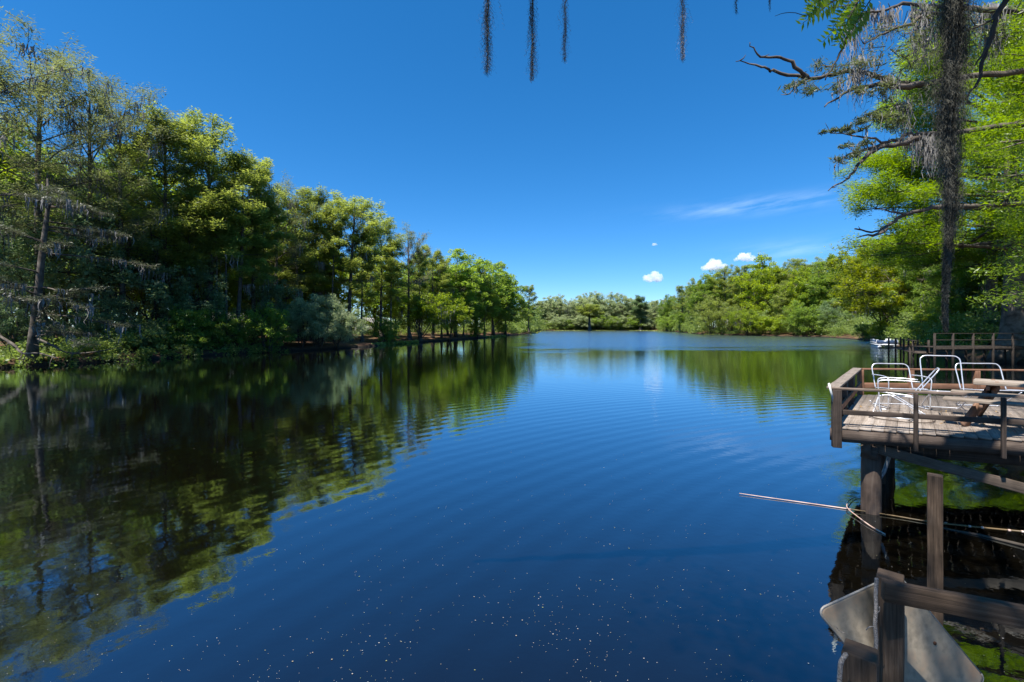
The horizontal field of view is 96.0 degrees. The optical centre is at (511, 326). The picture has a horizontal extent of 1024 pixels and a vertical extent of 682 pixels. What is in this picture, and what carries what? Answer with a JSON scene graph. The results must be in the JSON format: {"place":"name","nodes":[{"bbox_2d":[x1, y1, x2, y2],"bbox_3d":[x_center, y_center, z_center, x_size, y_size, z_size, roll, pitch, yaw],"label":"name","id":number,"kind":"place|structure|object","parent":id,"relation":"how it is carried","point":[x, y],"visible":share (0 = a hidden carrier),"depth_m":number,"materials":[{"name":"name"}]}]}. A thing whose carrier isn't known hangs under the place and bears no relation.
{"place":"outdoors","nodes":[
{"label":"outdoors","id":0,"kind":"place"},
{"bbox_2d":[0,331,1023,681],"bbox_3d":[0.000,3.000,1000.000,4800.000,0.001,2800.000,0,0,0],"label":"water","id":1,"kind":"structure","parent":0,"point":[522,475],"depth_m":7.29,"materials":[{"name":"blue liquid"}]},
{"bbox_2d":[576,303,604,330],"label":"water cypress","id":2,"kind":"object","parent":1,"relation":"in","point":[590,309],"visible":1,"depth_m":349.58,"materials":[{"name":"green plant"}]},
{"bbox_2d":[739,493,1023,532],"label":"floating cane","id":3,"kind":"object","parent":1,"relation":"on","point":[983,527],"visible":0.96,"depth_m":7.12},
{"bbox_2d":[887,337,931,362],"bbox_3d":[37.593,2.650,43.800,1.300,3.100,15.622,0,0,32],"label":"wooden fence","id":4,"kind":"object","parent":1,"relation":"on","point":[902,348],"visible":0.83,"depth_m":42.55,"materials":[{"name":"grey wood"}]},
{"bbox_2d":[827,368,1023,514],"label":"wooden deck","id":5,"kind":"structure","parent":1,"relation":"in","point":[885,444],"depth_m":7.27,"materials":[{"name":"brown wood"}]},
{"bbox_2d":[871,363,931,409],"bbox_3d":[7.730,1.172,9.198,0.742,0.849,0.686,0,0,12],"label":"chair frame","id":6,"kind":"object","parent":5,"relation":"on","point":[873,374],"visible":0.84,"depth_m":9.21,"materials":[{"name":"metal"}]},
{"bbox_2d":[877,367,939,413],"bbox_3d":[7.259,1.163,8.465,0.866,0.870,0.502,0,0,38],"label":"chair frame","id":7,"kind":"object","parent":5,"relation":"on","point":[880,408],"visible":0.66,"depth_m":8.46,"materials":[{"name":"metal"}]},
{"bbox_2d":[942,378,1023,426],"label":"picnic table","id":8,"kind":"object","parent":5,"relation":"on","point":[980,406],"visible":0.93,"depth_m":7.47,"materials":[{"name":"brown wood"}]},
{"bbox_2d":[841,568,1023,681],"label":"wooden railing","id":9,"kind":"object","parent":1,"relation":"in","point":[884,661],"visible":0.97,"depth_m":1.66,"materials":[{"name":"brown wood"}]},
{"bbox_2d":[836,578,879,648],"bbox_3d":[1.280,1.057,1.708,0.145,0.263,0.029,0,0,14],"label":"rope","id":10,"kind":"object","parent":9,"relation":"hanging from","point":[876,611],"visible":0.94,"depth_m":1.69,"materials":[{"name":"grey fabric"}]},
{"bbox_2d":[820,580,983,681],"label":"metal sign","id":11,"kind":"object","parent":9,"relation":"attached to","point":[934,652],"visible":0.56,"depth_m":1.87,"materials":[{"name":"metal"}]},
{"bbox_2d":[927,472,942,625],"bbox_3d":[3.121,2.947,3.401,0.092,3.713,0.092,0,0,42],"label":"wooden stake","id":12,"kind":"object","parent":1,"relation":"in","point":[934,530],"visible":0.67,"depth_m":3.37,"materials":[{"name":"brown wood"}]},
{"bbox_2d":[909,333,1023,366],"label":"grey pier","id":13,"kind":"structure","parent":1,"relation":"in","point":[993,347],"depth_m":35.52,"materials":[{"name":"grey wood"}]},
{"bbox_2d":[0,327,1023,367],"bbox_3d":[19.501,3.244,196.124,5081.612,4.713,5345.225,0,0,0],"label":"ground","id":14,"kind":"structure","parent":0,"point":[308,345],"depth_m":60.84,"materials":[{"name":"green plant"}]},
{"bbox_2d":[0,300,29,350],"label":"shrub","id":15,"kind":"object","parent":14,"relation":"on","point":[10,329],"visible":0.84,"depth_m":38.07,"materials":[{"name":"green plant"}]},
{"bbox_2d":[0,114,85,339],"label":"forest tree","id":16,"kind":"object","parent":14,"relation":"on","point":[20,147],"visible":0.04,"depth_m":53.30,"materials":[{"name":"green plant"}]},
{"bbox_2d":[0,199,90,341],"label":"evergreen tree","id":17,"kind":"object","parent":14,"relation":"on","point":[23,243],"visible":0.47,"depth_m":41.68,"materials":[{"name":"green plant"}]},
{"bbox_2d":[0,27,96,274],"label":"cypress tree","id":18,"kind":"object","parent":14,"relation":"on","point":[21,123],"visible":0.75,"depth_m":38.66,"materials":[{"name":"green plant"}]},
{"bbox_2d":[0,6,145,347],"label":"cypress tree","id":19,"kind":"object","parent":14,"relation":"on","point":[39,212],"visible":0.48,"depth_m":42.92,"materials":[{"name":"green plant"}]},
{"bbox_2d":[0,179,160,362],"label":"mossy cypress","id":20,"kind":"object","parent":14,"relation":"on","point":[38,299],"visible":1,"depth_m":35.02,"materials":[{"name":"grey plant"}]},
{"bbox_2d":[2,184,167,326],"bbox_3d":[-41.599,-5.858,45.761,12.708,16.514,13.415,0,0,-41],"label":"evergreen tree","id":21,"kind":"object","parent":14,"relation":"on","point":[83,273],"visible":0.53,"depth_m":44.22,"materials":[{"name":"green plant"}]},
{"bbox_2d":[57,307,114,351],"bbox_3d":[-38.491,0.347,41.670,4.825,4.248,3.925,0,0,10],"label":"shrub","id":22,"kind":"object","parent":14,"relation":"on","point":[78,325],"visible":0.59,"depth_m":41.20,"materials":[{"name":"green plant"}]},
{"bbox_2d":[0,43,175,325],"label":"cypress tree","id":23,"kind":"object","parent":14,"relation":"on","point":[65,120],"visible":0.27,"depth_m":45.98,"materials":[{"name":"green plant"}]},
{"bbox_2d":[22,68,183,348],"bbox_3d":[-39.425,-11.319,45.329,11.148,27.820,12.097,0,0,3],"label":"cypress tree","id":24,"kind":"object","parent":14,"relation":"on","point":[154,215],"visible":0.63,"depth_m":45.00,"materials":[{"name":"green plant"}]},
{"bbox_2d":[86,289,144,342],"bbox_3d":[-38.080,-0.656,43.835,4.902,6.106,4.553,0,0,-24],"label":"shrub","id":25,"kind":"object","parent":14,"relation":"on","point":[115,309],"visible":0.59,"depth_m":43.79,"materials":[{"name":"green plant"}]},
{"bbox_2d":[50,141,192,324],"bbox_3d":[-46.897,-10.198,55.937,15.827,24.622,14.632,0,0,31],"label":"broadleaf tree","id":26,"kind":"object","parent":14,"relation":"on","point":[130,293],"visible":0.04,"depth_m":54.56,"materials":[{"name":"green plant"}]},
{"bbox_2d":[68,211,210,329],"bbox_3d":[-38.777,-5.312,49.628,11.534,15.468,12.418,0,0,5],"label":"evergreen tree","id":27,"kind":"object","parent":14,"relation":"on","point":[156,301],"visible":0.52,"depth_m":48.11,"materials":[{"name":"green plant"}]},
{"bbox_2d":[127,317,172,347],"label":"shrub","id":28,"kind":"object","parent":14,"relation":"on","point":[150,326],"visible":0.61,"depth_m":45.20,"materials":[{"name":"green plant"}]},
{"bbox_2d":[81,98,232,345],"bbox_3d":[-37.947,-10.351,50.112,13.135,25.787,12.333,0,0,-35],"label":"cypress tree","id":29,"kind":"object","parent":14,"relation":"on","point":[188,169],"visible":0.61,"depth_m":48.54,"materials":[{"name":"green plant"}]},
{"bbox_2d":[160,190,210,346],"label":"slender cypress","id":30,"kind":"object","parent":14,"relation":"on","point":[181,245],"visible":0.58,"depth_m":49.57,"materials":[{"name":"green plant"}]},
{"bbox_2d":[160,304,213,348],"bbox_3d":[-33.817,0.149,48.178,5.794,5.100,4.713,0,0,19],"label":"shrub","id":31,"kind":"object","parent":14,"relation":"on","point":[182,320],"visible":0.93,"depth_m":47.50,"materials":[{"name":"green plant"}]},
{"bbox_2d":[133,177,244,315],"bbox_3d":[-42.893,-9.107,60.105,14.234,22.572,13.038,0,0,-20],"label":"broadleaf tree","id":32,"kind":"object","parent":14,"relation":"on","point":[231,288],"visible":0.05,"depth_m":58.65,"materials":[{"name":"green plant"}]},
{"bbox_2d":[145,253,239,334],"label":"evergreen tree","id":33,"kind":"object","parent":14,"relation":"on","point":[204,303],"visible":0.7,"depth_m":50.34,"materials":[{"name":"green plant"}]},
{"bbox_2d":[128,106,273,343],"bbox_3d":[-34.869,-10.960,52.671,14.074,27.210,13.726,0,0,-42],"label":"cypress tree","id":34,"kind":"object","parent":14,"relation":"on","point":[202,148],"visible":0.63,"depth_m":50.59,"materials":[{"name":"green plant"}]},
{"bbox_2d":[190,181,240,347],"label":"slender cypress","id":35,"kind":"object","parent":14,"relation":"on","point":[219,186],"visible":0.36,"depth_m":51.67,"materials":[{"name":"green plant"}]},
{"bbox_2d":[194,309,250,348],"bbox_3d":[-31.829,0.375,50.441,5.291,4.751,5.377,0,0,9],"label":"shrub","id":36,"kind":"object","parent":14,"relation":"on","point":[234,321],"visible":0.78,"depth_m":50.04,"materials":[{"name":"green plant"}]},
{"bbox_2d":[203,189,246,347],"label":"slender cypress","id":37,"kind":"object","parent":14,"relation":"on","point":[225,237],"visible":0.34,"depth_m":51.60,"materials":[{"name":"green plant"}]},
{"bbox_2d":[193,185,283,324],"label":"broadleaf tree","id":38,"kind":"object","parent":14,"relation":"on","point":[234,296],"visible":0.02,"depth_m":64.88,"materials":[{"name":"green plant"}]},
{"bbox_2d":[206,144,276,346],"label":"cypress tree","id":39,"kind":"object","parent":14,"relation":"on","point":[258,186],"visible":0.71,"depth_m":54.03,"materials":[{"name":"green plant"}]},
{"bbox_2d":[220,153,296,344],"bbox_3d":[-31.945,-9.275,57.338,9.614,24.001,8.024,0,0,-25],"label":"cypress tree","id":40,"kind":"object","parent":14,"relation":"on","point":[270,192],"visible":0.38,"depth_m":56.57,"materials":[{"name":"green plant"}]},
{"bbox_2d":[233,302,296,352],"bbox_3d":[-28.727,0.135,54.098,5.537,5.992,6.806,0,0,29],"label":"shrub","id":41,"kind":"object","parent":14,"relation":"on","point":[272,314],"visible":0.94,"depth_m":53.47,"materials":[{"name":"green plant"}]},
{"bbox_2d":[244,192,287,345],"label":"slender cypress","id":42,"kind":"object","parent":14,"relation":"on","point":[279,234],"visible":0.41,"depth_m":57.35,"materials":[{"name":"green plant"}]},
{"bbox_2d":[236,273,301,344],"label":"evergreen tree","id":43,"kind":"object","parent":14,"relation":"on","point":[277,290],"visible":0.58,"depth_m":56.90,"materials":[{"name":"green plant"}]},
{"bbox_2d":[230,223,314,336],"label":"broadleaf tree","id":44,"kind":"object","parent":14,"relation":"on","point":[305,297],"visible":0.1,"depth_m":70.20,"materials":[{"name":"green plant"}]},
{"bbox_2d":[244,170,328,341],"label":"cypress tree","id":45,"kind":"object","parent":14,"relation":"on","point":[299,247],"visible":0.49,"depth_m":63.85,"materials":[{"name":"green plant"}]},
{"bbox_2d":[275,297,331,347],"bbox_3d":[-26.977,-0.464,59.572,7.430,6.720,7.608,0,0,44],"label":"willow bush","id":46,"kind":"object","parent":14,"relation":"on","point":[306,330],"visible":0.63,"depth_m":58.20,"materials":[{"name":"green plant"}]},
{"bbox_2d":[262,182,348,340],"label":"cypress tree","id":47,"kind":"object","parent":14,"relation":"on","point":[314,217],"visible":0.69,"depth_m":66.62,"materials":[{"name":"green plant"}]},
{"bbox_2d":[278,292,352,349],"bbox_3d":[-26.068,-0.822,60.660,8.922,7.988,9.096,0,0,-5],"label":"willow bush","id":48,"kind":"object","parent":14,"relation":"on","point":[330,302],"visible":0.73,"depth_m":59.63,"materials":[{"name":"green plant"}]},
{"bbox_2d":[287,184,343,339],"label":"cypress tree","id":49,"kind":"object","parent":14,"relation":"on","point":[319,198],"visible":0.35,"depth_m":71.43,"materials":[{"name":"green plant"}]},
{"bbox_2d":[313,212,351,340],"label":"slender cypress","id":50,"kind":"object","parent":14,"relation":"on","point":[331,247],"visible":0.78,"depth_m":69.36,"materials":[{"name":"green plant"}]},
{"bbox_2d":[319,234,351,327],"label":"broadleaf tree","id":51,"kind":"object","parent":14,"relation":"on","point":[344,298],"visible":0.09,"depth_m":85.85,"materials":[{"name":"green plant"}]},
{"bbox_2d":[313,303,368,348],"bbox_3d":[-23.721,-0.146,63.606,7.322,6.468,7.151,0,0,34],"label":"willow bush","id":52,"kind":"object","parent":14,"relation":"on","point":[350,333],"visible":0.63,"depth_m":63.27,"materials":[{"name":"green plant"}]},
{"bbox_2d":[302,189,390,340],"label":"cypress tree","id":53,"kind":"object","parent":14,"relation":"on","point":[345,206],"visible":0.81,"depth_m":72.26,"materials":[{"name":"green plant"}]},
{"bbox_2d":[345,222,376,341],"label":"slender cypress","id":54,"kind":"object","parent":14,"relation":"on","point":[357,242],"visible":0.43,"depth_m":74.80,"materials":[{"name":"green plant"}]},
{"bbox_2d":[342,243,405,332],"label":"broadleaf tree","id":55,"kind":"object","parent":14,"relation":"on","point":[374,313],"visible":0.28,"depth_m":92.98,"materials":[{"name":"green plant"}]},
{"bbox_2d":[348,216,410,337],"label":"cypress tree","id":56,"kind":"object","parent":14,"relation":"on","point":[388,227],"visible":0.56,"depth_m":82.98,"materials":[{"name":"green plant"}]},
{"bbox_2d":[370,316,400,341],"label":"shrub","id":57,"kind":"object","parent":14,"relation":"on","point":[385,328],"visible":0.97,"depth_m":76.28,"materials":[{"name":"green plant"}]},
{"bbox_2d":[379,236,404,339],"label":"slender cypress","id":58,"kind":"object","parent":14,"relation":"on","point":[394,248],"visible":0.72,"depth_m":82.66,"materials":[{"name":"green plant"}]},
{"bbox_2d":[375,222,434,339],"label":"cypress tree","id":59,"kind":"object","parent":14,"relation":"on","point":[423,278],"visible":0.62,"depth_m":89.51,"materials":[{"name":"green plant"}]},
{"bbox_2d":[407,246,428,338],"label":"slender cypress","id":60,"kind":"object","parent":14,"relation":"on","point":[423,267],"visible":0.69,"depth_m":92.62,"materials":[{"name":"green plant"}]},
{"bbox_2d":[397,259,443,330],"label":"broadleaf tree","id":61,"kind":"object","parent":14,"relation":"on","point":[405,276],"visible":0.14,"depth_m":109.59,"materials":[{"name":"green plant"}]},
{"bbox_2d":[392,289,460,340],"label":"umbrella tree","id":62,"kind":"object","parent":14,"relation":"on","point":[424,309],"visible":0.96,"depth_m":89.30,"materials":[{"name":"green plant"}]},
{"bbox_2d":[410,244,456,337],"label":"cypress tree","id":63,"kind":"object","parent":14,"relation":"on","point":[433,261],"visible":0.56,"depth_m":99.70,"materials":[{"name":"green plant"}]},
{"bbox_2d":[430,297,474,340],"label":"umbrella tree","id":64,"kind":"object","parent":14,"relation":"on","point":[459,318],"visible":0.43,"depth_m":100.65,"materials":[{"name":"green plant"}]},
{"bbox_2d":[430,248,485,336],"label":"broadleaf tree","id":65,"kind":"object","parent":14,"relation":"on","point":[458,282],"visible":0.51,"depth_m":110.51,"materials":[{"name":"green plant"}]},
{"bbox_2d":[458,254,511,335],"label":"broadleaf tree","id":66,"kind":"object","parent":14,"relation":"on","point":[484,286],"visible":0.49,"depth_m":122.15,"materials":[{"name":"green plant"}]},
{"bbox_2d":[475,261,521,335],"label":"broadleaf tree","id":67,"kind":"object","parent":14,"relation":"on","point":[506,305],"visible":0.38,"depth_m":138.77,"materials":[{"name":"green plant"}]},
{"bbox_2d":[0,279,999,336],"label":"deep woods","id":68,"kind":"object","parent":14,"relation":"on","point":[688,318],"visible":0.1,"depth_m":171.51,"materials":[{"name":"green plant"}]},
{"bbox_2d":[487,273,530,335],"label":"broadleaf tree","id":69,"kind":"object","parent":14,"relation":"on","point":[521,303],"visible":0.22,"depth_m":154.40,"materials":[{"name":"green plant"}]},
{"bbox_2d":[0,301,1022,366],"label":"undergrowth","id":70,"kind":"object","parent":14,"relation":"on","point":[129,341],"visible":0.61,"depth_m":49.43,"materials":[{"name":"green plant"}]},
{"bbox_2d":[371,330,724,345],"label":"marsh grass","id":71,"kind":"structure","parent":14,"relation":"on","point":[395,342],"depth_m":140.02,"materials":[{"name":"green plant"}]},
{"bbox_2d":[537,295,562,320],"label":"tree","id":72,"kind":"object","parent":14,"relation":"on","point":[548,315],"visible":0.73,"depth_m":385.11,"materials":[{"name":"green plant"}]},
{"bbox_2d":[584,290,611,323],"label":"tree","id":73,"kind":"object","parent":14,"relation":"on","point":[595,300],"visible":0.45,"depth_m":380.49,"materials":[{"name":"green plant"}]},
{"bbox_2d":[608,293,632,323],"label":"tree","id":74,"kind":"object","parent":14,"relation":"on","point":[617,309],"visible":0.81,"depth_m":380.60,"materials":[{"name":"green plant"}]},
{"bbox_2d":[630,294,650,329],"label":"cypress tree","id":75,"kind":"object","parent":14,"relation":"on","point":[639,309],"visible":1,"depth_m":370.66,"materials":[{"name":"plant"}]},
{"bbox_2d":[658,294,677,324],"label":"broadleaf tree","id":76,"kind":"object","parent":14,"relation":"on","point":[667,308],"visible":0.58,"depth_m":310.67,"materials":[{"name":"green plant"}]},
{"bbox_2d":[689,293,727,333],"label":"tree","id":77,"kind":"object","parent":14,"relation":"on","point":[715,306],"visible":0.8,"depth_m":177.00,"materials":[{"name":"green plant"}]},
{"bbox_2d":[685,269,732,329],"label":"broadleaf tree","id":78,"kind":"object","parent":14,"relation":"on","point":[708,287],"visible":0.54,"depth_m":206.08,"materials":[{"name":"green plant"}]},
{"bbox_2d":[708,264,739,328],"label":"cypress tree","id":79,"kind":"object","parent":14,"relation":"on","point":[726,270],"visible":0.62,"depth_m":198.77,"materials":[{"name":"plant"}]},
{"bbox_2d":[711,302,754,331],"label":"willow bush","id":80,"kind":"object","parent":14,"relation":"on","point":[720,323],"visible":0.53,"depth_m":169.04,"materials":[{"name":"green plant"}]},
{"bbox_2d":[727,265,751,310],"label":"cypress tree","id":81,"kind":"object","parent":14,"relation":"on","point":[737,270],"visible":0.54,"depth_m":191.31,"materials":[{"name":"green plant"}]},
{"bbox_2d":[721,307,763,334],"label":"umbrella tree","id":82,"kind":"object","parent":14,"relation":"on","point":[747,316],"visible":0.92,"depth_m":157.92,"materials":[{"name":"green plant"}]},
{"bbox_2d":[732,251,787,315],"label":"broadleaf tree","id":83,"kind":"object","parent":14,"relation":"on","point":[761,290],"visible":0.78,"depth_m":179.91,"materials":[{"name":"green plant"}]},
{"bbox_2d":[771,280,794,319],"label":"broadleaf tree","id":84,"kind":"object","parent":14,"relation":"on","point":[778,303],"visible":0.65,"depth_m":159.41,"materials":[{"name":"green plant"}]},
{"bbox_2d":[779,299,807,331],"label":"tree","id":85,"kind":"object","parent":14,"relation":"on","point":[796,307],"visible":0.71,"depth_m":145.95,"materials":[{"name":"green plant"}]},
{"bbox_2d":[779,265,817,329],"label":"broadleaf tree","id":86,"kind":"object","parent":14,"relation":"on","point":[794,286],"visible":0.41,"depth_m":156.34,"materials":[{"name":"green plant"}]},
{"bbox_2d":[788,304,841,334],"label":"shrub","id":87,"kind":"object","parent":14,"relation":"on","point":[811,319],"visible":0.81,"depth_m":141.10,"materials":[{"name":"green plant"}]},
{"bbox_2d":[798,262,835,316],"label":"broadleaf tree","id":88,"kind":"object","parent":14,"relation":"on","point":[813,292],"visible":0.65,"depth_m":150.43,"materials":[{"name":"green plant"}]},
{"bbox_2d":[814,299,849,333],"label":"tree","id":89,"kind":"object","parent":14,"relation":"on","point":[827,312],"visible":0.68,"depth_m":136.81,"materials":[{"name":"green plant"}]},
{"bbox_2d":[816,253,853,318],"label":"broadleaf tree","id":90,"kind":"object","parent":14,"relation":"on","point":[829,273],"visible":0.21,"depth_m":149.66,"materials":[{"name":"green plant"}]},
{"bbox_2d":[819,239,937,339],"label":"broadleaf tree","id":91,"kind":"object","parent":14,"relation":"on","point":[831,264],"visible":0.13,"depth_m":93.14,"materials":[{"name":"green plant"}]},
{"bbox_2d":[736,0,1023,310],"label":"leaning cypress","id":92,"kind":"object","parent":14,"relation":"on","point":[994,19],"visible":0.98,"depth_m":13.89,"materials":[{"name":"green plant"}]},
{"bbox_2d":[476,0,503,74],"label":"spanish moss","id":93,"kind":"object","parent":92,"relation":"hanging from","point":[486,15],"visible":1,"depth_m":3.99,"materials":[{"name":"grey plant"}]},
{"bbox_2d":[525,0,539,81],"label":"spanish moss","id":94,"kind":"object","parent":92,"relation":"hanging from","point":[532,62],"visible":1,"depth_m":4.10,"materials":[{"name":"grey plant"}]},
{"bbox_2d":[558,0,570,62],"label":"spanish moss","id":95,"kind":"object","parent":92,"relation":"hanging from","point":[565,28],"visible":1,"depth_m":4.20,"materials":[{"name":"grey plant"}]},
{"bbox_2d":[675,0,688,62],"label":"spanish moss","id":96,"kind":"object","parent":92,"relation":"hanging from","point":[682,29],"visible":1,"depth_m":4.20,"materials":[{"name":"grey plant"}]},
{"bbox_2d":[915,0,986,332],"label":"spanish moss","id":97,"kind":"object","parent":92,"relation":"hanging from","point":[954,56],"visible":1,"depth_m":4.68,"materials":[{"name":"grey plant"}]},
{"bbox_2d":[832,227,965,332],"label":"broadleaf tree","id":98,"kind":"object","parent":14,"relation":"on","point":[877,278],"visible":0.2,"depth_m":78.47,"materials":[{"name":"green plant"}]},
{"bbox_2d":[870,242,966,322],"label":"broadleaf tree","id":99,"kind":"object","parent":14,"relation":"on","point":[910,305],"visible":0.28,"depth_m":71.44,"materials":[{"name":"green plant"}]},
{"bbox_2d":[818,0,1023,363],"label":"massive cypress","id":100,"kind":"object","parent":14,"relation":"on","point":[892,163],"visible":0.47,"depth_m":39.77,"materials":[{"name":"green plant"}]},
{"bbox_2d":[907,309,953,344],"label":"shrub","id":101,"kind":"object","parent":14,"relation":"on","point":[920,317],"visible":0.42,"depth_m":59.63,"materials":[{"name":"green plant"}]},
{"bbox_2d":[851,94,1023,344],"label":"massive cypress","id":102,"kind":"object","parent":14,"relation":"on","point":[989,254],"visible":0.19,"depth_m":49.56,"materials":[{"name":"green plant"}]},
{"bbox_2d":[910,239,1002,341],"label":"broadleaf tree","id":103,"kind":"object","parent":14,"relation":"on","point":[954,307],"visible":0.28,"depth_m":59.76,"materials":[{"name":"green plant"}]},
{"bbox_2d":[950,243,1003,320],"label":"broadleaf tree","id":104,"kind":"object","parent":14,"relation":"on","point":[964,290],"visible":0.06,"depth_m":57.13,"materials":[{"name":"green plant"}]},
{"bbox_2d":[0,0,1023,326],"label":"sky","id":105,"kind":"structure","parent":0,"point":[627,167],"materials":[{"name":"blue"}]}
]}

